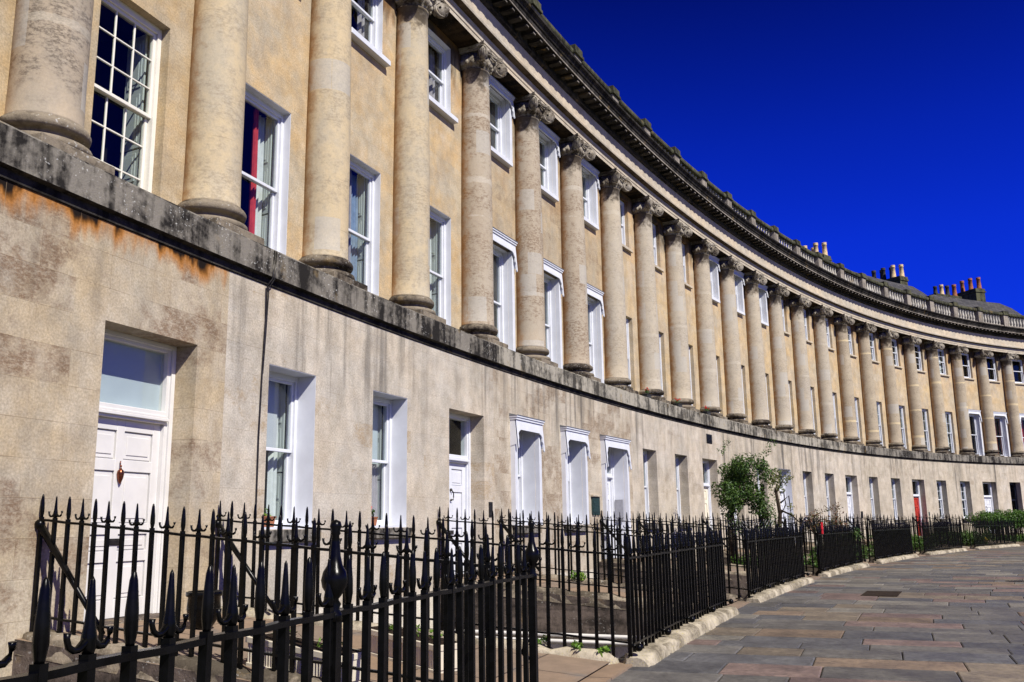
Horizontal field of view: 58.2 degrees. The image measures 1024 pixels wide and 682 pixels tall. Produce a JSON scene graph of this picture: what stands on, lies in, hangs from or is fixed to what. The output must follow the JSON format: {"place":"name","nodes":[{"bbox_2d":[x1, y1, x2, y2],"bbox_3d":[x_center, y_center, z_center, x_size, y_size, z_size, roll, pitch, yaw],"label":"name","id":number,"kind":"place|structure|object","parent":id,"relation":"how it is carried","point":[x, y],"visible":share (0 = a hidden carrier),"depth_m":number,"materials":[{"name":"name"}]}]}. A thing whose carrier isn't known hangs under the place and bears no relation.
{"place":"outdoors","nodes":[
{"label":"outdoors","id":0,"kind":"place"},
{"bbox_2d":[185,590,222,629],"bbox_3d":[-3.261,2.846,9.731,0.376,0.390,0.380,-5,-12,18],"label":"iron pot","id":1,"kind":"object","parent":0,"point":[218,594],"visible":0.49,"depth_m":9.62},
{"bbox_2d":[17,614,608,681],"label":"path","id":2,"kind":"structure","parent":0,"point":[554,668],"depth_m":8.95,"materials":[{"name":"stone"}]},
{"bbox_2d":[245,632,360,681],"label":"planter","id":3,"kind":"object","parent":2,"relation":"on","point":[356,661],"visible":0.29,"depth_m":7.62,"materials":[{"name":"beige plastic"}]},
{"bbox_2d":[371,624,456,672],"bbox_3d":[-0.950,2.843,8.672,1.127,0.358,0.324,-6,-11,45],"label":"planter","id":4,"kind":"object","parent":2,"relation":"on","point":[374,641],"visible":0.24,"depth_m":8.52,"materials":[{"name":"beige plastic"}]},
{"bbox_2d":[463,574,736,603],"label":"path","id":5,"kind":"structure","parent":0,"point":[573,587],"depth_m":17.01,"materials":[{"name":"stone"}]},
{"bbox_2d":[538,0,1023,314],"label":"sky","id":6,"kind":"structure","parent":0,"point":[883,133],"materials":[{"name":"blue"}]},
{"bbox_2d":[610,546,1023,681],"bbox_3d":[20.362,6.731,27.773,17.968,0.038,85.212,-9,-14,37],"label":"pavement","id":7,"kind":"structure","parent":0,"point":[811,619],"depth_m":12.00,"materials":[{"name":"grey stone"}]},
{"bbox_2d":[578,661,631,681],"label":"entrance step","id":8,"kind":"object","parent":7,"relation":"on","point":[607,673],"visible":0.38,"depth_m":8.90,"materials":[{"name":"stone"}]},
{"bbox_2d":[623,606,738,666],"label":"stone kerb","id":9,"kind":"structure","parent":7,"relation":"on","point":[659,649],"depth_m":10.92,"materials":[{"name":"stone"}]},
{"bbox_2d":[625,529,733,657],"bbox_3d":[2.360,3.191,12.242,0.195,1.290,5.979,-5,-12,22],"label":"iron railing","id":10,"kind":"object","parent":9,"relation":"on","point":[658,611],"visible":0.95,"depth_m":11.48,"materials":[{"name":"black metal"}]},
{"bbox_2d":[746,577,813,602],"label":"stone kerb","id":11,"kind":"structure","parent":7,"relation":"on","point":[763,595],"depth_m":18.42,"materials":[{"name":"stone"}]},
{"bbox_2d":[745,526,809,597],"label":"iron railing","id":12,"kind":"object","parent":11,"relation":"on","point":[782,562],"visible":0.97,"depth_m":19.11,"materials":[{"name":"black metal"}]},
{"bbox_2d":[818,562,869,576],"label":"stone kerb","id":13,"kind":"structure","parent":7,"relation":"on","point":[837,571],"depth_m":25.64,"materials":[{"name":"stone"}]},
{"bbox_2d":[817,524,865,572],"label":"iron railing","id":14,"kind":"object","parent":13,"relation":"on","point":[831,555],"visible":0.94,"depth_m":26.27,"materials":[{"name":"black metal"}]},
{"bbox_2d":[860,591,901,596],"bbox_3d":[7.291,4.993,18.150,0.662,0.032,1.365,-6,-13,25],"label":"inspection cover","id":15,"kind":"object","parent":7,"relation":"on","point":[884,593],"visible":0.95,"depth_m":18.05,"materials":[{"name":"brown metal"}]},
{"bbox_2d":[873,554,918,563],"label":"stone kerb","id":16,"kind":"structure","parent":7,"relation":"on","point":[891,559],"depth_m":32.40,"materials":[{"name":"stone"}]},
{"bbox_2d":[872,522,915,559],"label":"iron railing","id":17,"kind":"object","parent":16,"relation":"on","point":[890,540],"visible":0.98,"depth_m":33.14,"materials":[{"name":"black metal"}]},
{"bbox_2d":[923,548,967,554],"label":"stone kerb","id":18,"kind":"structure","parent":7,"relation":"on","point":[936,552],"depth_m":38.93,"materials":[{"name":"stone"}]},
{"bbox_2d":[922,521,961,552],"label":"iron railing","id":19,"kind":"object","parent":18,"relation":"on","point":[929,542],"visible":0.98,"depth_m":39.46,"materials":[{"name":"black metal"}]},
{"bbox_2d":[974,544,1019,549],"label":"stone kerb","id":20,"kind":"structure","parent":7,"relation":"on","point":[995,546],"depth_m":44.94,"materials":[{"name":"stone"}]},
{"bbox_2d":[972,520,1015,547],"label":"iron railing","id":21,"kind":"object","parent":20,"relation":"on","point":[980,530],"visible":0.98,"depth_m":45.34,"materials":[{"name":"black metal"}]},
{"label":"stone kerb","id":22,"kind":"structure","parent":7,"relation":"on","visible":0},
{"bbox_2d":[0,519,539,681],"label":"iron railing","id":23,"kind":"object","parent":22,"relation":"on","point":[337,580],"visible":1,"depth_m":3.92,"materials":[{"name":"black metal"}]},
{"label":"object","id":24,"kind":"structure","parent":0,"visible":0},
{"bbox_2d":[0,0,237,676],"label":"terrace house","id":25,"kind":"structure","parent":24,"relation":"on","point":[116,261],"depth_m":10.08,"materials":[{"name":"stone"}]},
{"bbox_2d":[89,0,161,192],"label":"window","id":26,"kind":"structure","parent":25,"relation":"in","point":[120,126],"depth_m":12.10,"materials":[{"name":"paint"}]},
{"bbox_2d":[83,328,182,630],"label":"door","id":27,"kind":"structure","parent":25,"relation":"in","point":[133,456],"depth_m":10.59,"materials":[{"name":"white paint"}]},
{"bbox_2d":[11,639,249,681],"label":"path side wall","id":28,"kind":"structure","parent":24,"relation":"on","point":[20,664],"depth_m":8.08,"materials":[{"name":"stone"}]},
{"bbox_2d":[15,629,321,681],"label":"stone kerb","id":29,"kind":"structure","parent":28,"relation":"on","point":[186,662],"depth_m":7.81,"materials":[{"name":"beige stone"}]},
{"bbox_2d":[30,494,541,681],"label":"iron railing","id":30,"kind":"object","parent":29,"relation":"on","point":[47,537],"visible":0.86,"depth_m":7.90,"materials":[{"name":"black metal"}]},
{"bbox_2d":[221,606,618,663],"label":"stone kerb","id":31,"kind":"structure","parent":28,"relation":"on","point":[587,653],"depth_m":9.67,"materials":[{"name":"stone"}]},
{"bbox_2d":[214,500,628,657],"bbox_3d":[-1.237,2.612,10.354,5.137,1.730,0.157,-5,-12,18],"label":"iron railing","id":32,"kind":"object","parent":31,"relation":"on","point":[306,527],"visible":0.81,"depth_m":10.37,"materials":[{"name":"black metal"}]},
{"bbox_2d":[178,0,496,627],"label":"terrace house","id":33,"kind":"structure","parent":24,"relation":"on","point":[322,172],"depth_m":14.97,"materials":[{"name":"beige stone"}]},
{"bbox_2d":[241,83,290,254],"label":"window","id":34,"kind":"structure","parent":33,"relation":"in","point":[257,195],"depth_m":14.51,"materials":[{"name":"white paint"}]},
{"bbox_2d":[258,364,320,541],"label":"window","id":35,"kind":"structure","parent":33,"relation":"in","point":[289,467],"depth_m":13.43,"materials":[{"name":"white paint"}]},
{"bbox_2d":[348,154,380,295],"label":"window","id":36,"kind":"structure","parent":33,"relation":"in","point":[360,247],"depth_m":17.06,"materials":[{"name":"white paint"}]},
{"bbox_2d":[351,0,390,67],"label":"window","id":37,"kind":"structure","parent":33,"relation":"in","point":[373,46],"depth_m":17.84,"materials":[{"name":"white paint"}]},
{"bbox_2d":[369,390,411,538],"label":"window","id":38,"kind":"structure","parent":33,"relation":"in","point":[389,440],"depth_m":15.99,"materials":[{"name":"white paint"}]},
{"bbox_2d":[430,205,450,325],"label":"window","id":39,"kind":"structure","parent":33,"relation":"in","point":[444,222],"depth_m":19.66,"materials":[{"name":"white paint"}]},
{"bbox_2d":[428,28,457,123],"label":"window","id":40,"kind":"structure","parent":33,"relation":"in","point":[443,107],"depth_m":20.44,"materials":[{"name":"white paint"}]},
{"bbox_2d":[449,412,477,578],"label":"door","id":41,"kind":"structure","parent":33,"relation":"in","point":[459,425],"depth_m":18.62,"materials":[{"name":"white paint"}]},
{"bbox_2d":[459,0,633,577],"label":"terrace house","id":42,"kind":"structure","parent":24,"relation":"on","point":[547,119],"depth_m":23.00,"materials":[{"name":"brown stone"}]},
{"bbox_2d":[489,75,515,167],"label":"window","id":43,"kind":"structure","parent":42,"relation":"in","point":[502,151],"depth_m":22.97,"materials":[{"name":"white paint"}]},
{"bbox_2d":[493,227,517,351],"bbox_3d":[-0.378,-1.127,21.656,0.470,2.943,1.560,-6,-13,25],"label":"window","id":44,"kind":"structure","parent":42,"relation":"in","point":[506,261],"depth_m":22.16,"materials":[{"name":"white paint"}]},
{"bbox_2d":[509,413,544,533],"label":"window","id":45,"kind":"structure","parent":42,"relation":"in","point":[526,461],"depth_m":20.97,"materials":[{"name":"white paint"}]},
{"bbox_2d":[538,121,560,201],"bbox_3d":[0.818,-4.886,25.009,0.460,1.930,1.560,-7,-13,26],"label":"window","id":46,"kind":"structure","parent":42,"relation":"in","point":[550,152],"depth_m":25.48,"materials":[{"name":"white paint"}]},
{"bbox_2d":[543,258,563,368],"bbox_3d":[0.878,-0.644,24.161,0.470,2.943,1.560,-7,-13,26],"label":"window","id":47,"kind":"structure","parent":42,"relation":"in","point":[554,289],"depth_m":24.66,"materials":[{"name":"white paint"}]},
{"bbox_2d":[560,425,590,531],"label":"window","id":48,"kind":"structure","parent":42,"relation":"in","point":[574,442],"depth_m":23.45,"materials":[{"name":"white paint"}]},
{"bbox_2d":[581,158,599,230],"bbox_3d":[2.154,-4.401,27.528,0.460,1.930,1.560,-7,-13,27],"label":"window","id":49,"kind":"structure","parent":42,"relation":"in","point":[590,180],"depth_m":28.00,"materials":[{"name":"white paint"}]},
{"bbox_2d":[587,283,604,382],"bbox_3d":[2.213,-0.159,26.681,0.470,2.943,1.560,-7,-13,27],"label":"window","id":50,"kind":"structure","parent":42,"relation":"in","point":[594,318],"depth_m":27.18,"materials":[{"name":"white paint"}]},
{"bbox_2d":[591,494,601,514],"bbox_3d":[2.213,4.290,24.078,0.095,0.530,0.577,-7,-13,27],"label":"wall plaque","id":51,"kind":"object","parent":42,"relation":"attached to","point":[595,503],"depth_m":24.00,"materials":[{"name":"green metal"}]},
{"bbox_2d":[600,434,631,558],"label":"door","id":52,"kind":"structure","parent":42,"relation":"in","point":[615,452],"depth_m":26.03,"materials":[{"name":"white paint"}]},
{"bbox_2d":[433,582,693,658],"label":"path side wall","id":53,"kind":"structure","parent":24,"relation":"on","point":[604,626],"depth_m":15.41,"materials":[{"name":"stone"}]},
{"bbox_2d":[475,630,632,639],"bbox_3d":[0.850,4.909,15.365,4.730,0.111,0.067,-5,-12,20],"label":"white pipe","id":54,"kind":"object","parent":53,"relation":"attached to","point":[600,636],"visible":0.16,"depth_m":15.20,"materials":[{"name":"paint"}]},
{"bbox_2d":[475,636,644,645],"bbox_3d":[0.852,5.007,15.345,4.730,0.111,0.067,-5,-12,20],"label":"white pipe","id":55,"kind":"object","parent":53,"relation":"attached to","point":[584,642],"visible":0.1,"depth_m":15.19,"materials":[{"name":"paint"}]},
{"bbox_2d":[440,578,708,614],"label":"stone kerb","id":56,"kind":"structure","parent":53,"relation":"on","point":[587,594],"depth_m":15.52,"materials":[{"name":"beige stone"}]},
{"bbox_2d":[436,506,726,605],"bbox_3d":[1.043,3.651,15.727,5.186,1.736,0.174,-5,-12,20],"label":"iron railing","id":57,"kind":"object","parent":56,"relation":"on","point":[510,525],"visible":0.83,"depth_m":15.86,"materials":[{"name":"black metal"}]},
{"bbox_2d":[504,571,742,604],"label":"stone kerb","id":58,"kind":"structure","parent":53,"relation":"on","point":[605,582],"depth_m":17.87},
{"bbox_2d":[499,508,749,597],"bbox_3d":[1.988,4.077,17.905,5.136,1.730,0.099,-7,-13,26],"label":"iron railing","id":59,"kind":"object","parent":58,"relation":"on","point":[611,526],"visible":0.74,"depth_m":17.91,"materials":[{"name":"black metal"}]},
{"bbox_2d":[598,85,725,561],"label":"terrace house","id":60,"kind":"structure","parent":24,"relation":"on","point":[658,200],"depth_m":30.58,"materials":[{"name":"stone"}]},
{"bbox_2d":[620,200,632,252],"bbox_3d":[3.490,-3.860,30.006,0.360,1.764,1.380,-7,-13,29],"label":"window","id":61,"kind":"structure","parent":60,"relation":"in","point":[624,246],"depth_m":30.48,"materials":[{"name":"white paint"}]},
{"bbox_2d":[643,451,663,528],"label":"window","id":62,"kind":"structure","parent":60,"relation":"in","point":[645,467],"depth_m":28.55,"materials":[{"name":"white paint"}]},
{"bbox_2d":[652,223,663,272],"bbox_3d":[4.902,-3.401,32.407,0.360,1.764,1.380,-7,-13,30],"label":"window","id":63,"kind":"structure","parent":60,"relation":"in","point":[658,268],"depth_m":32.87,"materials":[{"name":"white paint"}]},
{"bbox_2d":[675,456,694,527],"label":"window","id":64,"kind":"structure","parent":60,"relation":"in","point":[676,457],"depth_m":30.94,"materials":[{"name":"white paint"}]},
{"bbox_2d":[702,460,712,529],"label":"door","id":65,"kind":"structure","parent":60,"relation":"in","point":[706,474],"depth_m":33.37,"materials":[{"name":"beige paint"}]},
{"bbox_2d":[599,562,758,598],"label":"path side wall","id":66,"kind":"structure","parent":24,"relation":"on","point":[743,584],"depth_m":22.51,"materials":[{"name":"stone"}]},
{"bbox_2d":[601,559,758,580],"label":"stone kerb","id":67,"kind":"structure","parent":66,"relation":"on","point":[726,577],"depth_m":22.68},
{"bbox_2d":[599,510,803,570],"bbox_3d":[4.657,5.074,23.097,5.186,1.736,0.175,-6,-12,24],"label":"iron railing","id":68,"kind":"object","parent":67,"relation":"on","point":[659,521],"visible":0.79,"depth_m":23.41,"materials":[{"name":"black metal"}]},
{"bbox_2d":[676,559,815,576],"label":"stone kerb","id":69,"kind":"structure","parent":66,"relation":"on","point":[810,573],"depth_m":24.75,"materials":[{"name":"beige stone"}]},
{"bbox_2d":[637,511,820,573],"bbox_3d":[5.780,5.494,25.260,5.136,1.730,0.098,-8,-13,30],"label":"iron railing","id":70,"kind":"object","parent":69,"relation":"on","point":[757,526],"visible":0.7,"depth_m":25.09,"materials":[{"name":"black metal"}]},
{"bbox_2d":[691,171,798,548],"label":"terrace house","id":71,"kind":"structure","parent":24,"relation":"on","point":[738,254],"depth_m":37.85,"materials":[{"name":"stone"}]},
{"bbox_2d":[709,254,719,303],"bbox_3d":[7.943,-2.562,37.117,0.460,1.920,1.560,-8,-13,32],"label":"window","id":72,"kind":"structure","parent":71,"relation":"in","point":[713,260],"depth_m":37.58,"materials":[{"name":"white paint"}]},
{"bbox_2d":[734,270,744,315],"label":"window","id":73,"kind":"structure","parent":71,"relation":"in","point":[738,276],"depth_m":39.87,"materials":[{"name":"white paint"}]},
{"bbox_2d":[758,284,768,326],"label":"window","id":74,"kind":"structure","parent":71,"relation":"in","point":[762,289],"depth_m":42.13,"materials":[{"name":"white paint"}]},
{"bbox_2d":[778,468,794,535],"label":"door","id":75,"kind":"structure","parent":71,"relation":"in","point":[788,489],"depth_m":40.24,"materials":[{"name":"white paint"}]},
{"bbox_2d":[705,552,817,575],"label":"path side wall","id":76,"kind":"structure","parent":24,"relation":"on","point":[725,562],"depth_m":30.79,"materials":[{"name":"stone"}]},
{"bbox_2d":[705,550,808,560],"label":"stone kerb","id":77,"kind":"structure","parent":76,"relation":"on","point":[725,555],"depth_m":30.66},
{"bbox_2d":[702,512,858,557],"bbox_3d":[8.776,6.440,30.227,5.193,1.736,0.173,-7,-13,27],"label":"iron railing","id":78,"kind":"object","parent":77,"relation":"on","point":[717,518],"visible":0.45,"depth_m":30.76,"materials":[{"name":"black metal"}]},
{"bbox_2d":[804,565,819,573],"bbox_3d":[8.027,8.029,26.910,2.896,2.800,5.213,-7,-13,29],"label":"planting bed","id":79,"kind":"object","parent":24,"relation":"on","point":[811,569],"visible":0.04,"depth_m":26.09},
{"bbox_2d":[711,439,781,564],"bbox_3d":[7.154,4.926,28.007,2.151,3.922,1.419,-2,-11,4],"label":"tree","id":80,"kind":"object","parent":79,"relation":"on","point":[735,485],"visible":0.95,"depth_m":27.88,"materials":[{"name":"green plant"}]},
{"bbox_2d":[731,551,817,570],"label":"bed plants","id":81,"kind":"object","parent":79,"relation":"on","point":[814,559],"visible":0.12,"depth_m":26.63,"materials":[{"name":"green plant"}]},
{"bbox_2d":[767,469,802,536],"bbox_3d":[7.810,5.077,26.303,1.036,2.920,0.415,1,-11,-8],"label":"tree","id":82,"kind":"object","parent":79,"relation":"on","point":[779,509],"visible":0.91,"depth_m":26.37,"materials":[{"name":"green plant"}]},
{"bbox_2d":[802,502,850,548],"bbox_3d":[9.624,5.903,28.094,1.450,1.955,0.358,0,-11,-2],"label":"shrub","id":83,"kind":"object","parent":79,"relation":"on","point":[825,519],"visible":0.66,"depth_m":28.16,"materials":[{"name":"green plant"}]},
{"bbox_2d":[767,225,865,541],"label":"terrace house","id":84,"kind":"structure","parent":24,"relation":"on","point":[805,300],"depth_m":44.53,"materials":[{"name":"stone"}]},
{"bbox_2d":[845,476,853,528],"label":"door","id":85,"kind":"structure","parent":84,"relation":"in","point":[848,478],"depth_m":46.68,"materials":[{"name":"white paint"}]},
{"bbox_2d":[802,242,932,536],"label":"terrace house","id":86,"kind":"structure","parent":24,"relation":"on","point":[873,326],"depth_m":50.86,"materials":[{"name":"stone"}]},
{"bbox_2d":[912,480,922,535],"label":"door","id":87,"kind":"structure","parent":86,"relation":"in","point":[915,483],"depth_m":52.57,"materials":[{"name":"red paint"}]},
{"bbox_2d":[850,264,1004,533],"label":"terrace house","id":88,"kind":"structure","parent":24,"relation":"on","point":[941,343],"depth_m":56.57,"materials":[{"name":"stone"}]},
{"bbox_2d":[936,481,951,521],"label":"window","id":89,"kind":"structure","parent":88,"relation":"in","point":[939,490],"depth_m":54.40,"materials":[{"name":"white paint"}]},
{"bbox_2d":[937,349,950,376],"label":"window","id":90,"kind":"structure","parent":88,"relation":"in","point":[939,350],"depth_m":58.08,"materials":[{"name":"white paint"}]},
{"bbox_2d":[945,412,954,452],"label":"window","id":91,"kind":"structure","parent":88,"relation":"in","point":[949,417],"depth_m":57.22,"materials":[{"name":"white paint"}]},
{"bbox_2d":[960,481,970,520],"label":"window","id":92,"kind":"structure","parent":88,"relation":"in","point":[962,484],"depth_m":56.05,"materials":[{"name":"white paint"}]},
{"bbox_2d":[961,353,974,379],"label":"window","id":93,"kind":"structure","parent":88,"relation":"in","point":[967,356],"depth_m":59.70,"materials":[{"name":"white paint"}]},
{"bbox_2d":[968,409,984,455],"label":"window","id":94,"kind":"structure","parent":88,"relation":"in","point":[976,414],"depth_m":58.75,"materials":[{"name":"white paint"}]},
{"bbox_2d":[982,482,994,530],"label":"door","id":95,"kind":"structure","parent":88,"relation":"in","point":[988,497],"depth_m":57.59,"materials":[{"name":"white paint"}]},
{"bbox_2d":[929,277,1023,532],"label":"terrace house","id":96,"kind":"structure","parent":24,"relation":"on","point":[999,358],"depth_m":60.39,"materials":[{"name":"stone"}]},
{"bbox_2d":[986,357,1000,382],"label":"window","id":97,"kind":"structure","parent":96,"relation":"in","point":[988,359],"depth_m":61.13,"materials":[{"name":"white paint"}]},
{"bbox_2d":[993,411,1010,456],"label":"window","id":98,"kind":"structure","parent":96,"relation":"in","point":[1002,416],"depth_m":60.17,"materials":[{"name":"white paint"}]},
{"bbox_2d":[1009,483,1018,510],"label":"window","id":99,"kind":"structure","parent":96,"relation":"in","point":[1013,491],"depth_m":59.32,"materials":[{"name":"black glass"}]},
{"bbox_2d":[1012,359,1023,384],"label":"window","id":100,"kind":"structure","parent":96,"relation":"in","point":[1016,371],"depth_m":62.82,"materials":[{"name":"white paint"}]},
{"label":"planting bed","id":101,"kind":"structure","parent":24,"relation":"on","visible":0},
{"bbox_2d":[964,509,1023,536],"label":"hedge","id":102,"kind":"object","parent":101,"relation":"on","point":[1008,514],"visible":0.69,"depth_m":51.50,"materials":[{"name":"green plant"}]},
{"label":"planting bed","id":103,"kind":"structure","parent":24,"relation":"on","visible":0},
{"bbox_2d":[933,529,994,545],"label":"bed plants","id":104,"kind":"object","parent":103,"relation":"on","point":[968,537],"visible":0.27,"depth_m":45.77,"materials":[{"name":"green plant"}]},
{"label":"stone kerb","id":105,"kind":"structure","parent":0,"visible":0},
{"bbox_2d":[735,513,875,560],"bbox_3d":[10.001,6.832,32.257,5.147,1.730,0.096,-9,-14,34],"label":"iron railing","id":106,"kind":"object","parent":105,"relation":"on","point":[794,523],"visible":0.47,"depth_m":31.94,"materials":[{"name":"black metal"}]},
{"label":"stone kerb","id":107,"kind":"structure","parent":0,"visible":0},
{"bbox_2d":[782,513,911,548],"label":"iron railing","id":108,"kind":"object","parent":107,"relation":"on","point":[792,519],"visible":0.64,"depth_m":37.15,"materials":[{"name":"black metal"}]},
{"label":"stone kerb","id":109,"kind":"structure","parent":0,"visible":0},
{"bbox_2d":[801,513,924,552],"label":"iron railing","id":110,"kind":"object","parent":109,"relation":"on","point":[869,523],"visible":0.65,"depth_m":38.59,"materials":[{"name":"black metal"}]},
{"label":"stone kerb","id":111,"kind":"structure","parent":0,"visible":0},
{"bbox_2d":[846,513,961,547],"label":"iron railing","id":112,"kind":"object","parent":111,"relation":"on","point":[883,520],"visible":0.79,"depth_m":43.43,"materials":[{"name":"black metal"}]},
{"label":"stone kerb","id":113,"kind":"structure","parent":0,"visible":0},
{"bbox_2d":[866,513,974,547],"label":"iron railing","id":114,"kind":"object","parent":113,"relation":"on","point":[880,517],"visible":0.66,"depth_m":44.85,"materials":[{"name":"black metal"}]},
{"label":"stone kerb","id":115,"kind":"structure","parent":0,"visible":0},
{"bbox_2d":[912,513,1014,542],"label":"iron railing","id":116,"kind":"object","parent":115,"relation":"on","point":[932,518],"visible":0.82,"depth_m":49.31,"materials":[{"name":"black metal"}]},
{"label":"stone kerb","id":117,"kind":"structure","parent":0,"visible":0},
{"bbox_2d":[934,513,1023,541],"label":"iron railing","id":118,"kind":"object","parent":117,"relation":"on","point":[984,521],"visible":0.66,"depth_m":49.92,"materials":[{"name":"black metal"}]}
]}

